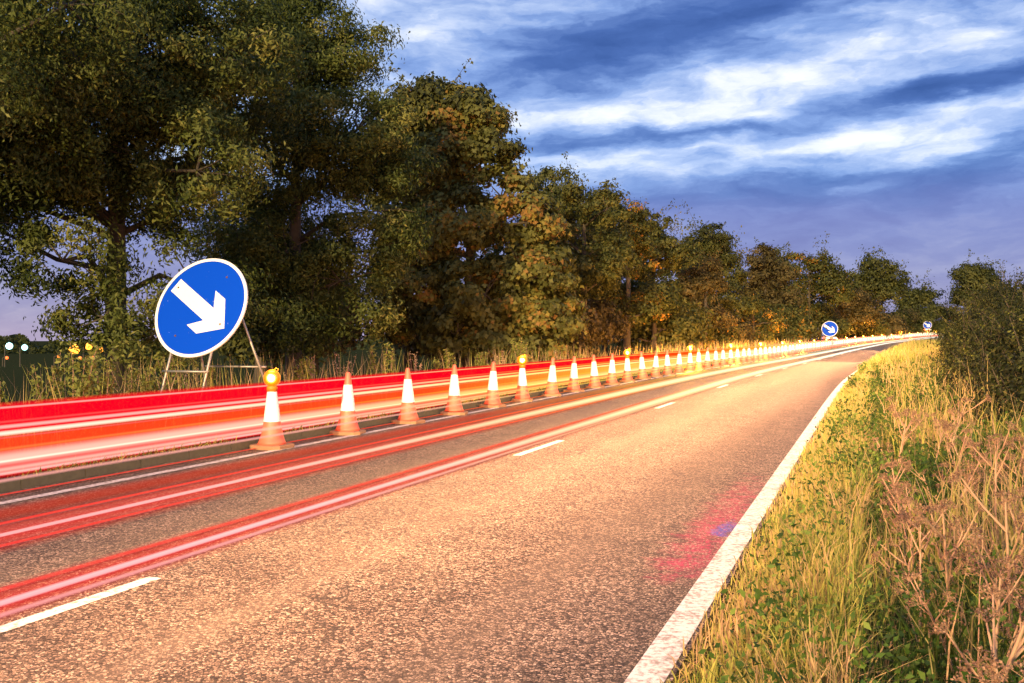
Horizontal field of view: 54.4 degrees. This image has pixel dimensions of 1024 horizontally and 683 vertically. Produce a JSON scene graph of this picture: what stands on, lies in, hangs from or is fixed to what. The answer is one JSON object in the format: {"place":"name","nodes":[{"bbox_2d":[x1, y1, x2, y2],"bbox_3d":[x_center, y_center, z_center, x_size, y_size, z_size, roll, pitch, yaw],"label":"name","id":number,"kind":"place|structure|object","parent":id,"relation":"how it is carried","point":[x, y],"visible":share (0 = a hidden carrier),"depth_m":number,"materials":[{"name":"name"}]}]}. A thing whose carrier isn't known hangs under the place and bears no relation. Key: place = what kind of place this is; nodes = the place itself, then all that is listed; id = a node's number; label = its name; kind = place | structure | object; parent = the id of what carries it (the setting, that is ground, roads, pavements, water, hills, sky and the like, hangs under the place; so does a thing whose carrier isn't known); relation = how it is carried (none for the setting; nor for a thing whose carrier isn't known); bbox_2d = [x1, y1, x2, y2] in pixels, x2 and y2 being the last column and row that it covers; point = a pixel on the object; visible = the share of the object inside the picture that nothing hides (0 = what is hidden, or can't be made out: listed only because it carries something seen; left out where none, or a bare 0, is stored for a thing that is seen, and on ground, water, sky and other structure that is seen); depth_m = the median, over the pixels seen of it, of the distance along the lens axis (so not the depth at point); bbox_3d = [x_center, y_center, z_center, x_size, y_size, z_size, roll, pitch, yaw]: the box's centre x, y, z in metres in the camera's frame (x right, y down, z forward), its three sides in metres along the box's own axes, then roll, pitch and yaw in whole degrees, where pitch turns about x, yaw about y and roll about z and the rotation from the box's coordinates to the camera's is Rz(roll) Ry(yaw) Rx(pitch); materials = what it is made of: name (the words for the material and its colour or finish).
{"place":"outdoors","nodes":[
{"label":"outdoors","id":0,"kind":"place"},
{"bbox_2d":[0,338,811,478],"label":"grass","id":1,"kind":"structure","parent":0,"point":[143,454],"depth_m":17.01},
{"bbox_2d":[0,336,943,682],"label":"road","id":2,"kind":"structure","parent":0,"point":[584,554],"depth_m":7.53,"materials":[{"name":"asphalt"}]},
{"bbox_2d":[250,391,293,449],"bbox_3d":[-3.399,1.101,14.106,0.510,0.820,0.510,0,0,22],"label":"traffic cone","id":3,"kind":"object","parent":2,"relation":"on","point":[272,437],"visible":1,"depth_m":14.00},
{"bbox_2d":[263,368,280,390],"bbox_3d":[-3.399,0.534,14.102,0.242,0.326,0.150,0,0,-3],"label":"warning lamp","id":4,"kind":"object","parent":3,"relation":"on","point":[271,378],"visible":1,"depth_m":14.04,"materials":[{"name":"yellow"}]},
{"bbox_2d":[0,374,662,495],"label":"light streak","id":5,"kind":"object","parent":2,"relation":"on","point":[209,456],"visible":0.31,"depth_m":12.23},
{"bbox_2d":[329,372,365,435],"bbox_3d":[-2.663,0.996,16.136,0.510,1.005,0.510,0,0,7],"label":"traffic cone","id":6,"kind":"object","parent":2,"relation":"on","point":[347,424],"visible":0.99,"depth_m":16.04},
{"bbox_2d":[0,362,726,492],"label":"light trail","id":7,"kind":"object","parent":2,"relation":"on","point":[19,482],"depth_m":12.72,"materials":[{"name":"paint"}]},
{"bbox_2d":[0,357,752,474],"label":"light streak","id":8,"kind":"object","parent":2,"relation":"on","point":[225,438],"visible":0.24,"depth_m":12.94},
{"bbox_2d":[391,368,424,423],"bbox_3d":[-1.889,0.984,18.151,0.510,1.005,0.510,0,0,24],"label":"traffic cone","id":9,"kind":"object","parent":2,"relation":"on","point":[408,414],"visible":1,"depth_m":18.05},
{"bbox_2d":[0,354,841,632],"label":"lane line","id":10,"kind":"object","parent":2,"relation":"on","point":[59,609],"visible":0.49,"depth_m":5.93,"materials":[{"name":"paint"}]},
{"bbox_2d":[0,340,892,504],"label":"edge line","id":11,"kind":"object","parent":2,"relation":"on","point":[81,487],"visible":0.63,"depth_m":12.67,"materials":[{"name":"paint"}]},
{"bbox_2d":[0,335,906,434],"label":"light streak","id":12,"kind":"object","parent":2,"relation":"on","point":[84,424],"visible":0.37,"depth_m":13.54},
{"bbox_2d":[440,365,467,414],"bbox_3d":[-1.170,0.972,20.133,0.510,1.004,0.510,0,0,7],"label":"traffic cone","id":13,"kind":"object","parent":2,"relation":"on","point":[454,406],"visible":1,"depth_m":20.06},
{"bbox_2d":[0,335,920,462],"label":"light streak","id":14,"kind":"object","parent":2,"relation":"on","point":[72,448],"visible":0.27,"depth_m":13.26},
{"bbox_2d":[0,337,922,523],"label":"light streak","id":15,"kind":"object","parent":2,"relation":"on","point":[336,451],"visible":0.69,"depth_m":12.71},
{"bbox_2d":[0,335,922,462],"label":"light streak","id":16,"kind":"object","parent":2,"relation":"on","point":[254,425],"visible":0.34,"depth_m":13.28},
{"bbox_2d":[0,335,926,474],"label":"light streak","id":17,"kind":"object","parent":2,"relation":"on","point":[37,462],"visible":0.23,"depth_m":13.18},
{"bbox_2d":[0,333,931,427],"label":"light streak","id":18,"kind":"object","parent":2,"relation":"on","point":[265,399],"visible":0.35,"depth_m":13.59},
{"bbox_2d":[0,332,933,431],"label":"light streak","id":19,"kind":"object","parent":2,"relation":"on","point":[36,413],"visible":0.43,"depth_m":13.74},
{"bbox_2d":[0,337,934,605],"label":"light streak","id":20,"kind":"object","parent":2,"relation":"on","point":[58,585],"visible":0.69,"depth_m":9.89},
{"bbox_2d":[0,334,936,452],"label":"light streak","id":21,"kind":"object","parent":2,"relation":"on","point":[47,439],"visible":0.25,"depth_m":13.42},
{"bbox_2d":[0,336,937,536],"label":"light streak","id":22,"kind":"object","parent":2,"relation":"on","point":[418,439],"visible":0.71,"depth_m":14.41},
{"bbox_2d":[479,362,505,407],"bbox_3d":[-0.434,0.959,22.212,0.510,1.005,0.510,0,0,29],"label":"traffic cone","id":23,"kind":"object","parent":2,"relation":"on","point":[492,399],"visible":0.99,"depth_m":22.12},
{"bbox_2d":[511,368,532,401],"bbox_3d":[0.251,1.039,24.219,0.510,0.820,0.510,0,0,4],"label":"traffic cone","id":24,"kind":"object","parent":2,"relation":"on","point":[522,394],"visible":1,"depth_m":24.11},
{"bbox_2d":[542,358,560,395],"bbox_3d":[1.045,0.934,26.296,0.510,1.005,0.510,0,0,4],"label":"traffic cone","id":25,"kind":"object","parent":2,"relation":"on","point":[551,389],"visible":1,"depth_m":26.20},
{"bbox_2d":[563,356,583,391],"bbox_3d":[1.750,0.921,28.293,0.510,1.005,0.510,0,0,34],"label":"traffic cone","id":26,"kind":"object","parent":2,"relation":"on","point":[573,385],"visible":1,"depth_m":28.20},
{"bbox_2d":[624,370,857,682],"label":"edge line","id":27,"kind":"object","parent":2,"relation":"on","point":[654,663],"visible":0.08,"depth_m":6.37,"materials":[{"name":"paint"}]},
{"bbox_2d":[0,336,1023,682],"bbox_3d":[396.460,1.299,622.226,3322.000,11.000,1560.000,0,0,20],"label":"ground","id":28,"kind":"structure","parent":0,"point":[12,372],"depth_m":63.91,"materials":[{"name":"plant"}]},
{"bbox_2d":[29,361,64,434],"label":"tall weed","id":29,"kind":"object","parent":28,"relation":"on","point":[50,377],"visible":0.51,"depth_m":12.95,"materials":[{"name":"green plant"}]},
{"bbox_2d":[49,340,101,430],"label":"tall weed","id":30,"kind":"object","parent":28,"relation":"on","point":[95,351],"visible":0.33,"depth_m":13.91,"materials":[{"name":"green plant"}]},
{"bbox_2d":[64,353,101,445],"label":"tall weed","id":31,"kind":"object","parent":28,"relation":"on","point":[79,393],"visible":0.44,"depth_m":12.51,"materials":[{"name":"green plant"}]},
{"bbox_2d":[0,0,197,204],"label":"tree","id":32,"kind":"object","parent":28,"relation":"on","point":[20,77],"visible":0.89,"depth_m":16.12,"materials":[{"name":"green plant"}]},
{"bbox_2d":[87,354,116,440],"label":"tall weed","id":33,"kind":"object","parent":28,"relation":"on","point":[98,380],"visible":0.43,"depth_m":13.05,"materials":[{"name":"green plant"}]},
{"bbox_2d":[125,364,155,436],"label":"tall weed","id":34,"kind":"object","parent":28,"relation":"on","point":[133,375],"visible":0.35,"depth_m":13.82,"materials":[{"name":"green plant"}]},
{"bbox_2d":[0,0,326,395],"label":"tree","id":35,"kind":"object","parent":28,"relation":"on","point":[169,186],"visible":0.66,"depth_m":18.36,"materials":[{"name":"green plant"}]},
{"bbox_2d":[151,351,187,417],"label":"tall weed","id":36,"kind":"object","parent":28,"relation":"on","point":[166,386],"visible":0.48,"depth_m":16.64,"materials":[{"name":"green plant"}]},
{"bbox_2d":[0,333,415,353],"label":"distant wood","id":37,"kind":"object","parent":28,"relation":"on","point":[16,340],"visible":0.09,"depth_m":395.83,"materials":[{"name":"green plant"}]},
{"bbox_2d":[151,258,266,433],"bbox_3d":[-4.781,0.053,15.578,1.773,2.739,1.596,0,0,20],"label":"arrow sign","id":38,"kind":"object","parent":28,"relation":"on","point":[201,308],"visible":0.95,"depth_m":15.51,"materials":[{"name":"metal"}]},
{"bbox_2d":[213,281,350,384],"bbox_3d":[-7.101,-0.797,30.501,5.739,4.741,5.508,0,0,20],"label":"bush","id":39,"kind":"object","parent":28,"relation":"on","point":[244,350],"visible":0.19,"depth_m":30.25,"materials":[{"name":"green plant"}]},
{"bbox_2d":[291,356,316,413],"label":"tall weed","id":40,"kind":"object","parent":28,"relation":"on","point":[298,371],"visible":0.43,"depth_m":18.14,"materials":[{"name":"green plant"}]},
{"bbox_2d":[171,0,451,381],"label":"tree","id":41,"kind":"object","parent":28,"relation":"on","point":[309,259],"visible":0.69,"depth_m":25.27,"materials":[{"name":"green plant"}]},
{"bbox_2d":[302,276,382,373],"bbox_3d":[-7.287,-0.897,34.679,5.530,4.888,6.364,0,0,20],"label":"bush","id":42,"kind":"object","parent":28,"relation":"on","point":[353,340],"visible":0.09,"depth_m":34.42,"materials":[{"name":"green plant"}]},
{"bbox_2d":[366,342,396,402],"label":"tall weed","id":43,"kind":"object","parent":28,"relation":"on","point":[374,362],"visible":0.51,"depth_m":20.40,"materials":[{"name":"green plant"}]},
{"bbox_2d":[338,84,475,372],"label":"tree","id":44,"kind":"object","parent":28,"relation":"on","point":[371,202],"visible":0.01,"depth_m":43.78,"materials":[{"name":"green plant"}]},
{"bbox_2d":[374,305,505,369],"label":"bush","id":45,"kind":"object","parent":28,"relation":"on","point":[412,346],"visible":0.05,"depth_m":41.00,"materials":[{"name":"green plant"}]},
{"bbox_2d":[364,58,593,367],"bbox_3d":[-1.609,-4.681,36.507,9.380,12.326,6.276,0,0,20],"label":"tree","id":46,"kind":"object","parent":28,"relation":"on","point":[470,125],"visible":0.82,"depth_m":35.05,"materials":[{"name":"green plant"}]},
{"bbox_2d":[481,165,646,271],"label":"tree","id":47,"kind":"object","parent":28,"relation":"on","point":[545,172],"visible":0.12,"depth_m":59.62,"materials":[{"name":"green plant"}]},
{"bbox_2d":[515,151,646,307],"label":"tree","id":48,"kind":"object","parent":28,"relation":"on","point":[604,264],"visible":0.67,"depth_m":50.95,"materials":[{"name":"green plant"}]},
{"bbox_2d":[557,293,622,359],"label":"bush","id":49,"kind":"object","parent":28,"relation":"on","point":[594,328],"visible":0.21,"depth_m":46.99,"materials":[{"name":"green plant"}]},
{"bbox_2d":[587,297,641,357],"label":"bush","id":50,"kind":"object","parent":28,"relation":"on","point":[614,319],"visible":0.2,"depth_m":53.16,"materials":[{"name":"green plant"}]},
{"bbox_2d":[580,197,678,353],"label":"tree","id":51,"kind":"object","parent":28,"relation":"on","point":[641,297],"visible":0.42,"depth_m":57.46,"materials":[{"name":"green plant"}]},
{"bbox_2d":[606,277,712,353],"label":"bush","id":52,"kind":"object","parent":28,"relation":"on","point":[667,330],"visible":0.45,"depth_m":61.51,"materials":[{"name":"green plant"}]},
{"bbox_2d":[621,208,710,352],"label":"tree","id":53,"kind":"object","parent":28,"relation":"on","point":[675,251],"visible":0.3,"depth_m":66.57,"materials":[{"name":"green plant"}]},
{"bbox_2d":[635,299,724,351],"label":"bush","id":54,"kind":"object","parent":28,"relation":"on","point":[695,341],"visible":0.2,"depth_m":64.18,"materials":[{"name":"green plant"}]},
{"bbox_2d":[672,248,740,349],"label":"tree","id":55,"kind":"object","parent":28,"relation":"on","point":[705,279],"visible":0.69,"depth_m":70.17,"materials":[{"name":"green plant"}]},
{"bbox_2d":[671,201,761,317],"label":"tree","id":56,"kind":"object","parent":28,"relation":"on","point":[712,245],"visible":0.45,"depth_m":85.23,"materials":[{"name":"green plant"}]},
{"bbox_2d":[695,306,749,348],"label":"bush","id":57,"kind":"object","parent":28,"relation":"on","point":[730,335],"visible":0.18,"depth_m":74.69,"materials":[{"name":"green plant"}]},
{"bbox_2d":[709,302,767,345],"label":"bush","id":58,"kind":"object","parent":28,"relation":"on","point":[746,335],"visible":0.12,"depth_m":79.87,"materials":[{"name":"green plant"}]},
{"bbox_2d":[734,281,788,342],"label":"bush","id":59,"kind":"object","parent":28,"relation":"on","point":[775,324],"visible":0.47,"depth_m":89.16,"materials":[{"name":"green plant"}]},
{"bbox_2d":[726,238,810,312],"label":"tree","id":60,"kind":"object","parent":28,"relation":"on","point":[764,267],"visible":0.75,"depth_m":112.88,"materials":[{"name":"green plant"}]},
{"bbox_2d":[756,299,828,342],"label":"bush","id":61,"kind":"object","parent":28,"relation":"on","point":[802,327],"visible":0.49,"depth_m":104.48,"materials":[{"name":"green plant"}]},
{"bbox_2d":[587,338,1023,682],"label":"grass","id":62,"kind":"structure","parent":28,"relation":"on","point":[854,552],"depth_m":5.98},
{"bbox_2d":[772,231,868,317],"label":"tree","id":63,"kind":"object","parent":28,"relation":"on","point":[826,277],"visible":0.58,"depth_m":133.82,"materials":[{"name":"green plant"}]},
{"bbox_2d":[805,300,856,340],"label":"bush","id":64,"kind":"object","parent":28,"relation":"on","point":[843,324],"visible":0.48,"depth_m":143.46,"materials":[{"name":"green plant"}]},
{"bbox_2d":[817,277,886,338],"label":"tree","id":65,"kind":"object","parent":28,"relation":"on","point":[860,310],"visible":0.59,"depth_m":154.45,"materials":[{"name":"green plant"}]},
{"bbox_2d":[698,361,1023,682],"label":"weeds","id":66,"kind":"object","parent":28,"relation":"on","point":[758,594],"visible":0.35,"depth_m":5.11,"materials":[{"name":"green plant"}]},
{"bbox_2d":[851,319,895,339],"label":"bush","id":67,"kind":"object","parent":28,"relation":"on","point":[878,329],"visible":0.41,"depth_m":167.99,"materials":[{"name":"green plant"}]},
{"bbox_2d":[848,244,917,313],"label":"tree","id":68,"kind":"object","parent":28,"relation":"on","point":[878,279],"visible":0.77,"depth_m":198.06,"materials":[{"name":"green plant"}]},
{"bbox_2d":[875,311,911,336],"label":"bush","id":69,"kind":"object","parent":28,"relation":"on","point":[897,324],"visible":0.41,"depth_m":181.39,"materials":[{"name":"green plant"}]},
{"bbox_2d":[879,455,912,486],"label":"dry hogweed","id":70,"kind":"object","parent":28,"relation":"on","point":[894,463],"visible":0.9,"depth_m":8.01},
{"bbox_2d":[877,482,915,567],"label":"dry hogweed","id":71,"kind":"object","parent":28,"relation":"on","point":[889,504],"visible":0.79,"depth_m":6.54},
{"bbox_2d":[877,473,922,551],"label":"dry hogweed","id":72,"kind":"object","parent":28,"relation":"on","point":[897,494],"visible":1,"depth_m":6.13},
{"bbox_2d":[886,396,922,461],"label":"dry hogweed","id":73,"kind":"object","parent":28,"relation":"on","point":[898,415],"visible":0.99,"depth_m":9.51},
{"bbox_2d":[870,521,947,626],"bbox_3d":[2.100,1.233,5.235,0.399,0.575,0.195,-8,-7,19],"label":"dry hogweed","id":74,"kind":"object","parent":28,"relation":"on","point":[890,539],"visible":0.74,"depth_m":5.26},
{"bbox_2d":[889,268,947,311],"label":"tree","id":75,"kind":"object","parent":28,"relation":"on","point":[916,298],"visible":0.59,"depth_m":230.86,"materials":[{"name":"green plant"}]},
{"bbox_2d":[894,306,942,334],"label":"bush","id":76,"kind":"object","parent":28,"relation":"on","point":[926,317],"visible":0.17,"depth_m":213.07,"materials":[{"name":"green plant"}]},
{"bbox_2d":[893,499,955,641],"bbox_3d":[2.016,1.144,4.963,0.291,0.747,0.254,3,1,-25],"label":"dry hogweed","id":77,"kind":"object","parent":28,"relation":"on","point":[935,525],"visible":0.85,"depth_m":4.93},
{"bbox_2d":[892,570,965,680],"bbox_3d":[1.780,1.253,4.242,0.187,0.551,0.382,-9,-1,-20],"label":"dry hogweed","id":78,"kind":"object","parent":28,"relation":"on","point":[911,578],"visible":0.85,"depth_m":4.22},
{"bbox_2d":[915,301,952,334],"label":"bush","id":79,"kind":"object","parent":28,"relation":"on","point":[937,308],"visible":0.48,"depth_m":220.08,"materials":[{"name":"green plant"}]},
{"bbox_2d":[890,503,989,629],"bbox_3d":[2.162,1.165,5.040,0.473,0.687,0.207,0,0,25],"label":"dry hogweed","id":80,"kind":"object","parent":28,"relation":"on","point":[981,531],"visible":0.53,"depth_m":5.04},
{"bbox_2d":[908,501,986,611],"bbox_3d":[1.949,1.110,4.428,0.419,0.802,0.194,0,0,-39],"label":"dry hogweed","id":81,"kind":"object","parent":28,"relation":"on","point":[943,536],"visible":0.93,"depth_m":4.48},
{"bbox_2d":[914,327,985,389],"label":"hedge bush","id":82,"kind":"object","parent":28,"relation":"on","point":[952,372],"visible":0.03,"depth_m":21.40,"materials":[{"name":"green plant"}]},
{"bbox_2d":[943,429,977,488],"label":"dry hogweed","id":83,"kind":"object","parent":28,"relation":"on","point":[952,445],"visible":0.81,"depth_m":8.97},
{"bbox_2d":[930,301,993,359],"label":"hedge bush","id":84,"kind":"object","parent":28,"relation":"on","point":[965,319],"visible":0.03,"depth_m":34.54,"materials":[{"name":"green plant"}]},
{"bbox_2d":[920,305,1006,362],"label":"hedge bush","id":85,"kind":"object","parent":28,"relation":"on","point":[959,335],"visible":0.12,"depth_m":28.89,"materials":[{"name":"green plant"}]},
{"bbox_2d":[945,455,991,529],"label":"dry hogweed","id":86,"kind":"object","parent":28,"relation":"on","point":[971,474],"visible":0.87,"depth_m":7.13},
{"bbox_2d":[931,582,1006,682],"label":"dry hogweed","id":87,"kind":"object","parent":28,"relation":"on","point":[970,669],"visible":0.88,"depth_m":2.90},
{"bbox_2d":[932,342,1009,402],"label":"hedge bush","id":88,"kind":"object","parent":28,"relation":"on","point":[972,375],"visible":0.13,"depth_m":17.39,"materials":[{"name":"green plant"}]},
{"bbox_2d":[920,353,1023,426],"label":"hedge bush","id":89,"kind":"object","parent":28,"relation":"on","point":[1004,402],"visible":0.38,"depth_m":13.60,"materials":[{"name":"green plant"}]},
{"bbox_2d":[922,302,1023,381],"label":"hedge bush","id":90,"kind":"object","parent":28,"relation":"on","point":[989,347],"visible":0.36,"depth_m":19.50,"materials":[{"name":"green plant"}]},
{"bbox_2d":[941,250,1006,310],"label":"tree","id":91,"kind":"object","parent":28,"relation":"on","point":[968,273],"visible":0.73,"depth_m":208.81,"materials":[{"name":"green plant"}]},
{"bbox_2d":[928,264,1023,342],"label":"hedge bush","id":92,"kind":"object","parent":28,"relation":"on","point":[1001,293],"visible":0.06,"depth_m":37.88,"materials":[{"name":"green plant"}]},
{"bbox_2d":[936,267,1015,348],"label":"hedge bush","id":93,"kind":"object","parent":28,"relation":"on","point":[998,282],"visible":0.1,"depth_m":45.16,"materials":[{"name":"green plant"}]},
{"bbox_2d":[942,265,1023,339],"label":"hedge bush","id":94,"kind":"object","parent":28,"relation":"on","point":[990,298],"visible":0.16,"depth_m":31.83,"materials":[{"name":"green plant"}]},
{"bbox_2d":[942,316,1023,397],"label":"hedge bush","id":95,"kind":"object","parent":28,"relation":"on","point":[1007,364],"visible":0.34,"depth_m":15.62,"materials":[{"name":"green plant"}]},
{"bbox_2d":[945,308,1023,364],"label":"hedge bush","id":96,"kind":"object","parent":28,"relation":"on","point":[987,329],"visible":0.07,"depth_m":23.25,"materials":[{"name":"green plant"}]},
{"bbox_2d":[947,468,1023,670],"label":"dry hogweed","id":97,"kind":"object","parent":28,"relation":"on","point":[954,477],"visible":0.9,"depth_m":4.26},
{"bbox_2d":[955,289,1023,353],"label":"hedge bush","id":98,"kind":"object","parent":28,"relation":"on","point":[1007,308],"visible":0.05,"depth_m":25.61,"materials":[{"name":"green plant"}]},
{"bbox_2d":[962,421,1017,549],"bbox_3d":[3.307,0.980,6.676,0.369,0.947,0.321,-10,4,43],"label":"dry hogweed","id":99,"kind":"object","parent":28,"relation":"on","point":[1001,438],"visible":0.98,"depth_m":6.64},
{"bbox_2d":[964,534,1023,682],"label":"dry hogweed","id":100,"kind":"object","parent":28,"relation":"on","point":[997,602],"visible":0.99,"depth_m":3.72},
{"bbox_2d":[970,341,1023,433],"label":"hedge bush","id":101,"kind":"object","parent":28,"relation":"on","point":[1009,393],"visible":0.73,"depth_m":12.24,"materials":[{"name":"green plant"}]},
{"bbox_2d":[976,658,1023,682],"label":"dry hogweed","id":102,"kind":"object","parent":28,"relation":"on","point":[994,678],"visible":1,"depth_m":2.36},
{"bbox_2d":[980,328,1023,395],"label":"hedge bush","id":103,"kind":"object","parent":28,"relation":"on","point":[1020,367],"visible":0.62,"depth_m":14.13,"materials":[{"name":"green plant"}]},
{"bbox_2d":[981,284,1023,370],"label":"hedge bush","id":104,"kind":"object","parent":28,"relation":"on","point":[1019,323],"visible":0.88,"depth_m":17.60,"materials":[{"name":"green plant"}]},
{"bbox_2d":[990,557,1023,607],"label":"dry hogweed","id":105,"kind":"object","parent":28,"relation":"on","point":[1006,582],"visible":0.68,"depth_m":3.90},
{"bbox_2d":[994,602,1023,676],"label":"dry hogweed","id":106,"kind":"object","parent":28,"relation":"on","point":[1015,628],"visible":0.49,"depth_m":3.90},
{"bbox_2d":[1001,571,1023,682],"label":"dry hogweed","id":107,"kind":"object","parent":28,"relation":"on","point":[1017,650],"visible":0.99,"depth_m":3.04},
{"bbox_2d":[0,0,1023,340],"label":"sky","id":108,"kind":"structure","parent":0,"point":[896,126],"materials":[{"name":"blue"}]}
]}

